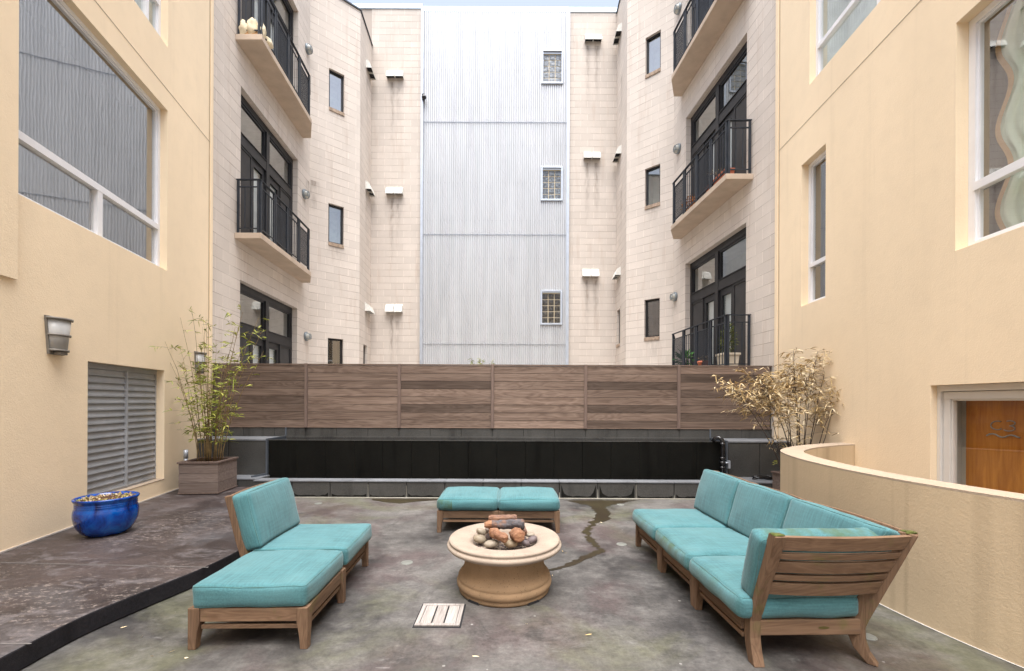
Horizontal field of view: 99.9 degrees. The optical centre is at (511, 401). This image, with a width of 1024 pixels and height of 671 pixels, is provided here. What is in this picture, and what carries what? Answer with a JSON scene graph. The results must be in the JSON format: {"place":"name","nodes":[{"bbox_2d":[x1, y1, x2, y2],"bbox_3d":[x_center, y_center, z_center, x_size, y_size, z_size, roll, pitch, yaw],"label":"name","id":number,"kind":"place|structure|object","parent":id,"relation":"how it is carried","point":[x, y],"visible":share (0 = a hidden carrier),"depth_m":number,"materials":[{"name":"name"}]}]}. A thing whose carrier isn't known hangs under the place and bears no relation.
{"place":"outdoors","nodes":[
{"label":"outdoors","id":0,"kind":"place"},
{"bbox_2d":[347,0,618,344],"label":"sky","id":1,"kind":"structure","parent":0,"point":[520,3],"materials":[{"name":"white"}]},
{"bbox_2d":[20,498,1023,670],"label":"patio","id":2,"kind":"structure","parent":0,"point":[628,607],"depth_m":2.63,"materials":[{"name":"concrete"}]},
{"bbox_2d":[0,487,252,670],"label":"platform","id":3,"kind":"structure","parent":2,"relation":"on","point":[46,609],"depth_m":3.23,"materials":[{"name":"grey concrete"}]},
{"bbox_2d":[0,488,177,553],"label":"wall foot strip","id":4,"kind":"object","parent":3,"relation":"on","point":[6,550],"depth_m":4.04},
{"bbox_2d":[0,562,187,643],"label":"path joints","id":5,"kind":"object","parent":3,"relation":"on","point":[79,564],"visible":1,"depth_m":3.32,"materials":[{"name":"concrete"}]},
{"bbox_2d":[71,491,139,536],"bbox_3d":[-3.885,1.081,4.122,0.480,0.359,0.481,0,0,0],"label":"blue pot","id":6,"kind":"object","parent":3,"relation":"on","point":[103,517],"visible":0.91,"depth_m":3.97,"materials":[{"name":"ceramic"}]},
{"bbox_2d":[78,491,138,502],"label":"dry plants","id":7,"kind":"object","parent":6,"relation":"in","point":[123,495],"visible":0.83,"depth_m":4.14,"materials":[{"name":"beige plant"}]},
{"bbox_2d":[177,457,238,494],"bbox_3d":[-4.283,1.036,6.080,0.524,0.446,0.541,0,0,-7],"label":"planter box","id":8,"kind":"object","parent":3,"relation":"on","point":[209,477],"visible":0.97,"depth_m":5.84,"materials":[{"name":"brown wood"}]},
{"bbox_2d":[150,304,272,461],"bbox_3d":[-4.209,-0.229,6.024,1.720,2.174,1.096,0,0,-9],"label":"bamboo plant","id":9,"kind":"object","parent":8,"relation":"in","point":[206,427],"visible":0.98,"depth_m":6.00,"materials":[{"name":"green plant"}]},
{"bbox_2d":[188,568,345,649],"bbox_3d":[-1.495,1.279,2.718,0.667,0.234,0.595,0,0,-1],"label":"ottoman","id":10,"kind":"object","parent":2,"relation":"on","point":[304,616],"visible":0.63,"depth_m":2.43,"materials":[{"name":"brown wood"}]},
{"bbox_2d":[192,550,342,607],"bbox_3d":[-1.492,1.096,2.717,0.662,0.149,0.612,0,0,-1],"label":"ottoman cushion","id":11,"kind":"object","parent":10,"relation":"on","point":[277,578],"visible":1,"depth_m":2.51,"materials":[{"name":"teal fabric"}]},
{"bbox_2d":[225,479,368,598],"bbox_3d":[-1.631,1.027,3.343,0.838,0.737,0.646,0,0,-3],"label":"lounge chair","id":12,"kind":"object","parent":2,"relation":"on","point":[362,554],"visible":0.25,"depth_m":3.01,"materials":[{"name":"brown wood"}]},
{"bbox_2d":[232,478,299,550],"bbox_3d":[-1.876,0.842,3.330,0.153,0.427,0.655,-15,1,-2],"label":"back cushion","id":13,"kind":"object","parent":12,"relation":"on","point":[267,512],"visible":1,"depth_m":3.16,"materials":[{"name":"teal fabric"}]},
{"bbox_2d":[253,523,371,564],"bbox_3d":[-1.515,1.094,3.350,0.688,0.154,0.657,0,0,-3],"label":"seat cushion","id":14,"kind":"object","parent":12,"relation":"on","point":[349,541],"visible":0.68,"depth_m":3.24,"materials":[{"name":"teal fabric"}]},
{"bbox_2d":[401,560,412,564],"bbox_3d":[-0.915,1.395,3.740,0.104,0.004,0.104,0,0,0],"label":"floor drain","id":15,"kind":"object","parent":2,"relation":"on","point":[406,562],"visible":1,"depth_m":3.73,"materials":[{"name":"metal"}]},
{"bbox_2d":[412,603,465,627],"bbox_3d":[-0.468,1.393,2.817,0.301,0.013,0.306,0,0,0],"label":"floor grate","id":16,"kind":"object","parent":2,"relation":"on","point":[436,615],"visible":1,"depth_m":2.79,"materials":[{"name":"white wood"}]},
{"bbox_2d":[437,508,498,532],"bbox_3d":[-0.475,1.284,4.921,0.656,0.234,0.646,0,0,0],"label":"ottoman","id":17,"kind":"object","parent":2,"relation":"on","point":[441,514],"visible":0.33,"depth_m":4.61,"materials":[{"name":"brown wood"}]},
{"bbox_2d":[437,486,499,510],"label":"ottoman cushion","id":18,"kind":"object","parent":17,"relation":"on","point":[474,498],"visible":0.98,"depth_m":4.61,"materials":[{"name":"teal fabric"}]},
{"bbox_2d":[197,427,790,498],"bbox_3d":[-0.260,1.093,6.884,10.030,1.296,1.294,0,0,0],"label":"water feature","id":19,"kind":"object","parent":2,"relation":"on","point":[437,468],"visible":0.76,"depth_m":6.73,"materials":[{"name":"concrete"}]},
{"bbox_2d":[212,363,771,428],"bbox_3d":[-0.339,-0.096,7.286,9.467,1.082,0.082,0,0,0],"label":"wooden fence","id":20,"kind":"object","parent":19,"relation":"on","point":[480,396],"visible":0.91,"depth_m":7.27,"materials":[{"name":"brown wood"}]},
{"bbox_2d":[277,437,717,440],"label":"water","id":21,"kind":"structure","parent":19,"relation":"in","point":[373,438],"depth_m":7.01,"materials":[{"name":"black liquid"}]},
{"bbox_2d":[711,436,730,472],"bbox_3d":[3.239,0.864,6.670,0.272,0.680,0.125,0,0,22],"label":"drain pipe","id":22,"kind":"object","parent":19,"relation":"attached to","point":[722,456],"visible":0.94,"depth_m":6.62,"materials":[{"name":"black plastic"}]},
{"bbox_2d":[751,475,771,479],"bbox_3d":[3.868,1.142,6.504,0.482,0.064,0.160,0,0,0],"label":"hose","id":23,"kind":"object","parent":19,"relation":"on","point":[767,477],"visible":0.84,"depth_m":6.45,"materials":[{"name":"black plastic"}]},
{"bbox_2d":[372,499,633,570],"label":"puddle","id":24,"kind":"object","parent":2,"relation":"on","point":[601,511],"visible":0.94,"depth_m":5.46,"materials":[{"name":"liquid"}]},
{"bbox_2d":[447,523,561,607],"bbox_3d":[-0.058,1.209,3.256,0.860,0.386,0.860,0,0,0],"label":"fire bowl","id":25,"kind":"object","parent":2,"relation":"on","point":[500,578],"visible":0.86,"depth_m":2.97,"materials":[{"name":"stone"}]},
{"bbox_2d":[476,528,485,534],"bbox_3d":[-0.243,1.027,3.408,0.079,0.060,0.066,0,0,0],"label":"pebble","id":26,"kind":"object","parent":25,"relation":"on","point":[481,531],"visible":0.93,"depth_m":3.39,"materials":[{"name":"stone"}]},
{"bbox_2d":[476,538,530,549],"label":"gravel","id":27,"kind":"structure","parent":25,"relation":"in","point":[480,544],"depth_m":3.23,"materials":[{"name":"gravel"}]},
{"bbox_2d":[473,535,486,543],"bbox_3d":[-0.243,1.045,3.276,0.107,0.063,0.085,0,0,0],"label":"pebble","id":28,"kind":"object","parent":27,"relation":"on","point":[481,539],"visible":0.96,"depth_m":3.25,"materials":[{"name":"stone"}]},
{"bbox_2d":[484,539,498,547],"bbox_3d":[-0.151,1.052,3.191,0.114,0.056,0.088,0,0,0],"label":"pebble","id":29,"kind":"object","parent":27,"relation":"on","point":[491,543],"visible":0.99,"depth_m":3.16,"materials":[{"name":"stone"}]},
{"bbox_2d":[489,527,508,542],"bbox_3d":[-0.099,0.982,3.167,0.169,0.087,0.075,0,0,39],"label":"log","id":30,"kind":"object","parent":29,"relation":"on","point":[497,534],"visible":1,"depth_m":3.14,"materials":[{"name":"wood"}]},
{"bbox_2d":[484,519,524,529],"bbox_3d":[-0.057,0.926,3.249,0.305,0.089,0.083,0,0,0],"label":"log","id":31,"kind":"object","parent":30,"relation":"on","point":[508,524],"visible":0.93,"depth_m":3.22,"materials":[{"name":"wood"}]},
{"bbox_2d":[504,539,517,547],"bbox_3d":[-0.007,1.052,3.194,0.105,0.055,0.080,0,0,0],"label":"pebble","id":32,"kind":"object","parent":27,"relation":"on","point":[510,543],"visible":0.88,"depth_m":3.17,"materials":[{"name":"stone"}]},
{"bbox_2d":[509,527,524,541],"bbox_3d":[0.041,0.986,3.170,0.108,0.105,0.132,0,0,-15],"label":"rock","id":33,"kind":"object","parent":32,"relation":"on","point":[517,534],"visible":1,"depth_m":3.12,"materials":[{"name":"stone"}]},
{"bbox_2d":[527,535,536,543],"bbox_3d":[0.147,1.046,3.257,0.089,0.064,0.070,0,0,0],"label":"pebble","id":34,"kind":"object","parent":27,"relation":"on","point":[532,539],"visible":0.87,"depth_m":3.23,"materials":[{"name":"stone"}]},
{"bbox_3d":[-0.137,0.993,3.322,0.078,0.057,0.079,0,0,0],"label":"log","id":35,"kind":"object","parent":25,"relation":"on","visible":0},
{"bbox_2d":[488,514,516,520],"bbox_3d":[-0.072,0.906,3.333,0.223,0.066,0.064,0,0,0],"label":"log","id":36,"kind":"object","parent":35,"relation":"on","point":[501,517],"visible":0.55,"depth_m":3.31,"materials":[{"name":"wood"}]},
{"bbox_2d":[499,510,559,532],"bbox_3d":[0.184,1.286,4.921,0.656,0.234,0.646,0,0,0],"label":"ottoman","id":37,"kind":"object","parent":2,"relation":"on","point":[555,515],"visible":0.39,"depth_m":4.61,"materials":[{"name":"brown wood"}]},
{"bbox_2d":[498,487,559,510],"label":"ottoman cushion","id":38,"kind":"object","parent":37,"relation":"on","point":[528,498],"visible":0.98,"depth_m":4.61,"materials":[{"name":"teal fabric"}]},
{"bbox_2d":[636,470,753,569],"bbox_3d":[1.639,1.041,3.913,0.838,0.737,0.636,0,0,-1],"label":"sofa section","id":39,"kind":"object","parent":2,"relation":"on","point":[641,534],"visible":0.21,"depth_m":3.92,"materials":[{"name":"brown wood"}]},
{"bbox_2d":[632,509,729,540],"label":"seat cushion","id":40,"kind":"object","parent":39,"relation":"on","point":[649,522],"visible":0.6,"depth_m":3.80,"materials":[{"name":"teal fabric"}]},
{"bbox_2d":[694,469,745,525],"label":"back cushion","id":41,"kind":"object","parent":40,"relation":"on","point":[715,495],"visible":0.83,"depth_m":3.83,"materials":[{"name":"teal fabric"}]},
{"bbox_2d":[659,482,806,605],"bbox_3d":[1.655,1.041,3.277,0.838,0.737,0.636,0,0,-1],"label":"sofa section","id":42,"kind":"object","parent":2,"relation":"on","point":[665,557],"visible":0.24,"depth_m":3.27,"materials":[{"name":"brown wood"}]},
{"bbox_2d":[655,527,748,570],"bbox_3d":[1.533,1.104,3.275,0.708,0.162,0.659,0,0,-1],"label":"seat cushion","id":43,"kind":"object","parent":42,"relation":"on","point":[682,546],"visible":0.66,"depth_m":3.19,"materials":[{"name":"teal fabric"}]},
{"bbox_2d":[728,481,796,537],"bbox_3d":[1.900,0.861,3.284,0.153,0.426,0.649,16,0,-1],"label":"back cushion","id":44,"kind":"object","parent":43,"relation":"on","point":[757,506],"visible":0.61,"depth_m":3.25,"materials":[{"name":"teal fabric"}]},
{"bbox_2d":[771,471,779,489],"bbox_3d":[3.990,1.212,5.992,0.456,0.416,0.524,0,0,0],"label":"planter box","id":45,"kind":"object","parent":2,"relation":"on","point":[775,479],"visible":0.15,"depth_m":6.16,"materials":[{"name":"brown wood"}]},
{"bbox_2d":[712,362,815,467],"bbox_3d":[3.445,0.248,6.002,1.457,1.611,0.809,0,0,0],"label":"bamboo plant","id":46,"kind":"object","parent":45,"relation":"in","point":[764,393],"visible":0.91,"depth_m":5.91,"materials":[{"name":"beige plant"}]},
{"bbox_2d":[746,347,843,447],"bbox_3d":[3.984,0.156,5.930,1.289,1.799,0.934,0,0,0],"label":"bamboo plant","id":47,"kind":"object","parent":45,"relation":"in","point":[802,386],"visible":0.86,"depth_m":5.88,"materials":[{"name":"beige plant"}]},
{"bbox_2d":[693,500,917,667],"bbox_3d":[1.681,1.037,2.554,0.855,0.746,0.810,0,0,-1],"label":"sofa section","id":48,"kind":"object","parent":2,"relation":"on","point":[827,574],"visible":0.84,"depth_m":2.24,"materials":[{"name":"brown wood"}]},
{"bbox_2d":[689,556,857,618],"bbox_3d":[1.550,1.104,2.635,0.709,0.163,0.670,0,0,-1],"label":"seat cushion","id":49,"kind":"object","parent":48,"relation":"on","point":[720,577],"visible":0.63,"depth_m":2.33,"materials":[{"name":"teal fabric"}]},
{"bbox_2d":[741,527,883,597],"bbox_3d":[1.626,0.873,2.336,0.705,0.394,0.145,0,16,-1],"label":"back cushion","id":50,"kind":"object","parent":49,"relation":"on","point":[757,543],"visible":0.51,"depth_m":2.28,"materials":[{"name":"teal fabric"}]},
{"bbox_2d":[783,498,899,580],"bbox_3d":[1.917,0.861,2.596,0.156,0.426,0.758,16,0,-1],"label":"back cushion","id":51,"kind":"object","parent":49,"relation":"on","point":[803,514],"visible":0.34,"depth_m":2.63,"materials":[{"name":"teal fabric"}]},
{"bbox_2d":[866,633,877,640],"bbox_3d":[2.141,1.409,2.586,0.090,0.004,0.090,0,0,0],"label":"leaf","id":52,"kind":"object","parent":2,"relation":"on","point":[871,637],"visible":0.63,"depth_m":2.57,"materials":[{"name":"plant"}]},
{"bbox_2d":[879,603,1023,667],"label":"kerb line","id":53,"kind":"object","parent":2,"relation":"on","point":[954,638],"visible":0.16,"depth_m":2.56,"materials":[{"name":"concrete"}]},
{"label":"terrace","id":54,"kind":"structure","parent":0,"visible":0},
{"bbox_2d":[352,3,616,366],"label":"stair tower","id":55,"kind":"structure","parent":54,"relation":"on","point":[535,200],"depth_m":13.33,"materials":[{"name":"metal"}]},
{"bbox_2d":[385,304,402,311],"bbox_3d":[-3.648,-2.897,13.277,0.510,0.274,0.170,0,0,0],"label":"vent hood","id":56,"kind":"object","parent":55,"relation":"attached to","point":[393,308],"visible":1,"depth_m":13.24,"materials":[{"name":"paint"}]},
{"bbox_2d":[385,187,402,194],"bbox_3d":[-3.632,-6.535,13.277,0.510,0.274,0.170,0,0,0],"label":"vent hood","id":57,"kind":"object","parent":55,"relation":"attached to","point":[394,190],"visible":1,"depth_m":13.24,"materials":[{"name":"paint"}]},
{"bbox_2d":[386,71,403,78],"bbox_3d":[-3.616,-10.139,13.277,0.510,0.274,0.170,0,0,0],"label":"vent hood","id":58,"kind":"object","parent":55,"relation":"attached to","point":[394,74],"visible":1,"depth_m":13.23,"materials":[{"name":"paint"}]},
{"bbox_2d":[540,290,561,324],"bbox_3d":[1.216,-2.919,13.339,0.672,1.071,0.149,0,0,0],"label":"glass block window","id":59,"kind":"structure","parent":55,"relation":"in","point":[550,300],"depth_m":13.36,"materials":[{"name":"glass"}]},
{"bbox_2d":[541,49,562,84],"bbox_3d":[1.248,-10.356,13.339,0.672,1.054,0.149,0,0,0],"label":"glass block window","id":60,"kind":"structure","parent":55,"relation":"in","point":[551,64],"depth_m":13.36,"materials":[{"name":"glass"}]},
{"bbox_2d":[541,166,562,200],"bbox_3d":[1.232,-6.748,13.339,0.672,1.062,0.149,0,0,0],"label":"glass block window","id":61,"kind":"structure","parent":55,"relation":"in","point":[551,176],"depth_m":13.36,"materials":[{"name":"glass"}]},
{"bbox_2d":[582,269,598,276],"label":"vent hood","id":62,"kind":"object","parent":55,"relation":"attached to","point":[588,272],"visible":1,"depth_m":13.23,"materials":[{"name":"paint"}]},
{"bbox_2d":[583,152,600,158],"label":"vent hood","id":63,"kind":"object","parent":55,"relation":"attached to","point":[591,155],"visible":1,"depth_m":13.23,"materials":[{"name":"paint"}]},
{"bbox_2d":[585,34,601,42],"bbox_3d":[2.511,-11.268,13.277,0.510,0.274,0.170,0,0,0],"label":"vent hood","id":64,"kind":"object","parent":55,"relation":"attached to","point":[592,37],"visible":1,"depth_m":13.24,"materials":[{"name":"paint"}]},
{"bbox_2d":[616,0,775,438],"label":"block building","id":65,"kind":"structure","parent":54,"relation":"on","point":[696,79],"depth_m":9.85,"materials":[{"name":"beige brick"}]},
{"bbox_2d":[612,145,620,162],"bbox_3d":[3.150,-7.457,12.944,0.182,0.274,0.497,0,0,0],"label":"vent hood","id":66,"kind":"object","parent":65,"relation":"attached to","point":[617,156],"visible":1,"depth_m":12.88,"materials":[{"name":"paint"}]},
{"bbox_2d":[612,266,620,279],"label":"vent hood","id":67,"kind":"object","parent":65,"relation":"attached to","point":[617,273],"visible":1,"depth_m":12.70,"materials":[{"name":"paint"}]},
{"bbox_2d":[613,23,621,44],"bbox_3d":[3.166,-11.069,12.944,0.182,0.274,0.497,0,0,0],"label":"vent hood","id":68,"kind":"object","parent":65,"relation":"attached to","point":[617,35],"visible":1,"depth_m":12.87,"materials":[{"name":"paint"}]},
{"bbox_2d":[645,298,659,336],"bbox_3d":[3.945,-2.252,11.748,0.420,1.017,0.451,0,0,42],"label":"window","id":69,"kind":"structure","parent":65,"relation":"in","point":[652,326],"depth_m":11.94,"materials":[{"name":"glass"}]},
{"bbox_2d":[646,165,659,205],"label":"window","id":70,"kind":"structure","parent":65,"relation":"in","point":[653,174],"depth_m":11.93,"materials":[{"name":"glass"}]},
{"bbox_2d":[647,32,660,73],"bbox_3d":[3.976,-9.358,11.748,0.420,1.017,0.451,0,0,42],"label":"window","id":71,"kind":"structure","parent":65,"relation":"in","point":[653,43],"depth_m":11.90,"materials":[{"name":"glass"}]},
{"bbox_2d":[670,292,677,301],"bbox_3d":[4.115,-2.688,10.997,0.156,0.238,0.238,0,0,0],"label":"wall lamp","id":72,"kind":"object","parent":65,"relation":"attached to","point":[673,296],"visible":1,"depth_m":10.92,"materials":[{"name":"grey metal"}]},
{"bbox_2d":[673,143,680,153],"bbox_3d":[4.141,-6.379,10.837,0.156,0.238,0.238,0,0,0],"label":"wall lamp","id":73,"kind":"object","parent":65,"relation":"attached to","point":[676,148],"visible":1,"depth_m":10.76,"materials":[{"name":"grey metal"}]},
{"bbox_2d":[674,2,681,14],"bbox_3d":[4.156,-9.909,10.837,0.156,0.238,0.238,0,0,0],"label":"wall lamp","id":74,"kind":"object","parent":65,"relation":"attached to","point":[677,8],"visible":1,"depth_m":10.78,"materials":[{"name":"grey metal"}]},
{"bbox_2d":[691,0,709,37],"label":"glass door","id":75,"kind":"structure","parent":65,"relation":"in","point":[692,0],"depth_m":10.36,"materials":[{"name":"black paint"}]},
{"bbox_2d":[690,227,745,365],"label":"glass door","id":76,"kind":"structure","parent":65,"relation":"in","point":[718,277],"depth_m":9.31,"materials":[{"name":"black paint"}]},
{"bbox_2d":[690,42,746,203],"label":"glass door","id":77,"kind":"structure","parent":65,"relation":"in","point":[727,99],"depth_m":9.15,"materials":[{"name":"black paint"}]},
{"bbox_2d":[706,168,734,191],"bbox_3d":[4.017,-4.239,8.320,0.196,0.173,0.765,0,0,-4],"label":"window box","id":78,"kind":"object","parent":65,"relation":"on","point":[731,171],"visible":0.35,"depth_m":8.11,"materials":[{"name":"ceramic"}]},
{"bbox_2d":[715,353,740,364],"bbox_3d":[4.074,-0.756,8.114,0.323,0.314,0.323,0,0,0],"label":"square pot","id":79,"kind":"object","parent":65,"relation":"on","point":[731,357],"visible":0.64,"depth_m":7.98,"materials":[{"name":"ceramic"}]},
{"bbox_2d":[717,324,739,352],"bbox_3d":[4.075,-1.193,8.118,0.389,0.717,0.387,0,0,0],"label":"conifer","id":80,"kind":"object","parent":79,"relation":"on","point":[732,335],"visible":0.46,"depth_m":8.09,"materials":[{"name":"green plant"}]},
{"bbox_3d":[4.024,-0.727,10.028,0.241,0.255,0.241,0,0,0],"label":"plant pot","id":81,"kind":"object","parent":65,"relation":"on","visible":0},
{"bbox_2d":[672,349,692,364],"bbox_3d":[3.999,-0.990,9.991,0.573,0.521,0.507,0,0,0],"label":"leafy plant","id":82,"kind":"object","parent":81,"relation":"in","point":[685,357],"visible":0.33,"depth_m":9.98,"materials":[{"name":"green plant"}]},
{"label":"ground","id":83,"kind":"structure","parent":0,"visible":0},
{"bbox_2d":[0,0,213,551],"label":"stucco building","id":84,"kind":"structure","parent":83,"relation":"on","point":[106,176],"depth_m":4.95,"materials":[{"name":"beige paint"}]},
{"bbox_2d":[44,315,73,355],"bbox_3d":[-4.298,-0.628,4.110,0.122,0.357,0.258,0,0,-12],"label":"wall sconce","id":85,"kind":"object","parent":84,"relation":"attached to","point":[57,332],"depth_m":4.04,"materials":[{"name":"silver metal"}]},
{"bbox_2d":[18,0,159,266],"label":"window","id":86,"kind":"structure","parent":84,"relation":"in","point":[89,144],"depth_m":5.01,"materials":[{"name":"white paint"}]},
{"bbox_2d":[134,0,160,36],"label":"window","id":87,"kind":"structure","parent":84,"relation":"in","point":[151,9],"depth_m":5.83,"materials":[{"name":"glass"}]},
{"bbox_2d":[183,450,187,460],"bbox_3d":[-4.759,0.974,6.274,0.057,0.544,0.060,0,0,0],"label":"standpipe","id":88,"kind":"object","parent":84,"relation":"attached to","point":[185,454],"visible":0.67,"depth_m":6.25,"materials":[{"name":"metal"}]},
{"bbox_2d":[194,351,206,373],"bbox_3d":[-4.862,-0.614,6.744,0.117,0.339,0.246,0,0,-12],"label":"wall sconce","id":89,"kind":"object","parent":84,"relation":"attached to","point":[199,355],"depth_m":6.67,"materials":[{"name":"glass"}]},
{"bbox_2d":[212,0,372,403],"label":"block building","id":90,"kind":"structure","parent":83,"relation":"on","point":[292,118],"depth_m":10.35,"materials":[{"name":"beige brick"}]},
{"bbox_2d":[239,19,246,33],"bbox_3d":[-4.959,-6.918,7.969,0.175,0.337,0.194,0,0,0],"label":"sack","id":91,"kind":"object","parent":90,"relation":"on","point":[243,27],"visible":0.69,"depth_m":7.91,"materials":[{"name":"fabric"}]},
{"bbox_2d":[256,23,265,37],"bbox_3d":[-4.682,-6.930,8.001,0.179,0.330,0.179,0,0,0],"label":"sack","id":92,"kind":"object","parent":90,"relation":"on","point":[264,31],"visible":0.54,"depth_m":7.98,"materials":[{"name":"fabric"}]},
{"bbox_2d":[240,283,291,363],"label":"glass door","id":93,"kind":"structure","parent":90,"relation":"in","point":[277,345],"depth_m":9.77,"materials":[{"name":"black paint"}]},
{"bbox_2d":[240,94,292,256],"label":"glass door","id":94,"kind":"structure","parent":90,"relation":"in","point":[263,157],"depth_m":9.26,"materials":[{"name":"black paint"}]},
{"bbox_2d":[241,0,292,81],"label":"glass door","id":95,"kind":"structure","parent":90,"relation":"in","point":[283,7],"depth_m":9.92,"materials":[{"name":"black paint"}]},
{"bbox_2d":[266,36,273,48],"bbox_3d":[-4.678,-6.857,8.236,0.212,0.198,0.206,0,0,0],"label":"sack","id":96,"kind":"object","parent":90,"relation":"on","point":[269,42],"visible":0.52,"depth_m":8.17,"materials":[{"name":"fabric"}]},
{"bbox_2d":[302,189,309,198],"bbox_3d":[-5.219,-5.276,10.923,0.156,0.238,0.237,0,0,0],"label":"wall lamp","id":97,"kind":"object","parent":90,"relation":"attached to","point":[305,194],"visible":1,"depth_m":10.86,"materials":[{"name":"grey metal"}]},
{"bbox_2d":[304,332,311,340],"bbox_3d":[-5.245,-1.686,11.070,0.156,0.238,0.238,0,0,0],"label":"wall lamp","id":98,"kind":"object","parent":90,"relation":"attached to","point":[307,336],"visible":1,"depth_m":11.00,"materials":[{"name":"grey metal"}]},
{"bbox_2d":[305,43,312,54],"bbox_3d":[-5.212,-9.083,11.070,0.156,0.238,0.238,0,0,0],"label":"wall lamp","id":99,"kind":"object","parent":90,"relation":"attached to","point":[309,49],"visible":1,"depth_m":11.00,"materials":[{"name":"grey metal"}]},
{"bbox_2d":[328,338,341,363],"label":"window","id":100,"kind":"structure","parent":90,"relation":"in","point":[334,345],"depth_m":12.16,"materials":[{"name":"glass"}]},
{"bbox_2d":[328,204,342,244],"bbox_3d":[-4.995,-4.850,11.962,0.408,1.051,0.451,0,0,-41],"label":"window","id":101,"kind":"structure","parent":90,"relation":"in","point":[335,214],"depth_m":12.14,"materials":[{"name":"glass"}]},
{"bbox_2d":[329,70,342,111],"bbox_3d":[-4.979,-8.496,11.962,0.408,1.051,0.451,0,0,-41],"label":"window","id":102,"kind":"structure","parent":90,"relation":"in","point":[335,80],"depth_m":12.13,"materials":[{"name":"glass"}]},
{"bbox_2d":[365,180,374,196],"bbox_3d":[-4.268,-6.427,12.978,0.170,0.274,0.493,0,0,-3],"label":"vent hood","id":103,"kind":"object","parent":90,"relation":"attached to","point":[368,187],"visible":1,"depth_m":12.86,"materials":[{"name":"paint"}]},
{"bbox_2d":[365,303,374,314],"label":"vent hood","id":104,"kind":"object","parent":90,"relation":"attached to","point":[369,309],"visible":1,"depth_m":12.78,"materials":[{"name":"paint"}]},
{"bbox_2d":[366,59,375,79],"bbox_3d":[-4.252,-10.023,12.978,0.170,0.274,0.493,0,0,-3],"label":"vent hood","id":105,"kind":"object","parent":90,"relation":"attached to","point":[370,71],"visible":1,"depth_m":12.91,"materials":[{"name":"paint"}]},
{"bbox_2d":[774,0,1023,493],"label":"stucco building","id":106,"kind":"structure","parent":83,"relation":"on","point":[899,214],"depth_m":4.59,"materials":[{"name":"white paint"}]},
{"bbox_2d":[808,150,825,303],"bbox_3d":[4.652,-2.493,6.166,0.457,2.117,0.556,0,0,4],"label":"window","id":107,"kind":"structure","parent":106,"relation":"in","point":[817,169],"depth_m":6.44,"materials":[{"name":"white paint"}]},
{"bbox_2d":[816,0,880,76],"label":"window","id":108,"kind":"structure","parent":106,"relation":"in","point":[836,20],"depth_m":6.23,"materials":[{"name":"white paint"}]},
{"bbox_2d":[937,382,1023,493],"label":"door","id":109,"kind":"structure","parent":106,"relation":"in","point":[980,427],"depth_m":3.99,"materials":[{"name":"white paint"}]},
{"bbox_2d":[968,0,1023,245],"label":"window","id":110,"kind":"structure","parent":106,"relation":"in","point":[996,34],"depth_m":3.96,"materials":[{"name":"white paint"}]},
{"bbox_2d":[780,443,1023,666],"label":"curved wall","id":111,"kind":"structure","parent":83,"relation":"on","point":[959,575],"depth_m":2.62,"materials":[{"name":"paint"}]},
{"bbox_3d":[-4.795,-6.814,7.991,0.278,0.119,0.124,0,0,0],"label":"box","id":112,"kind":"object","parent":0,"visible":0},
{"bbox_2d":[247,17,256,33],"bbox_3d":[-4.807,-6.939,7.982,0.196,0.365,0.193,0,0,-28],"label":"sack","id":113,"kind":"object","parent":112,"relation":"on","point":[251,24],"visible":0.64,"depth_m":7.91,"materials":[{"name":"fabric"}]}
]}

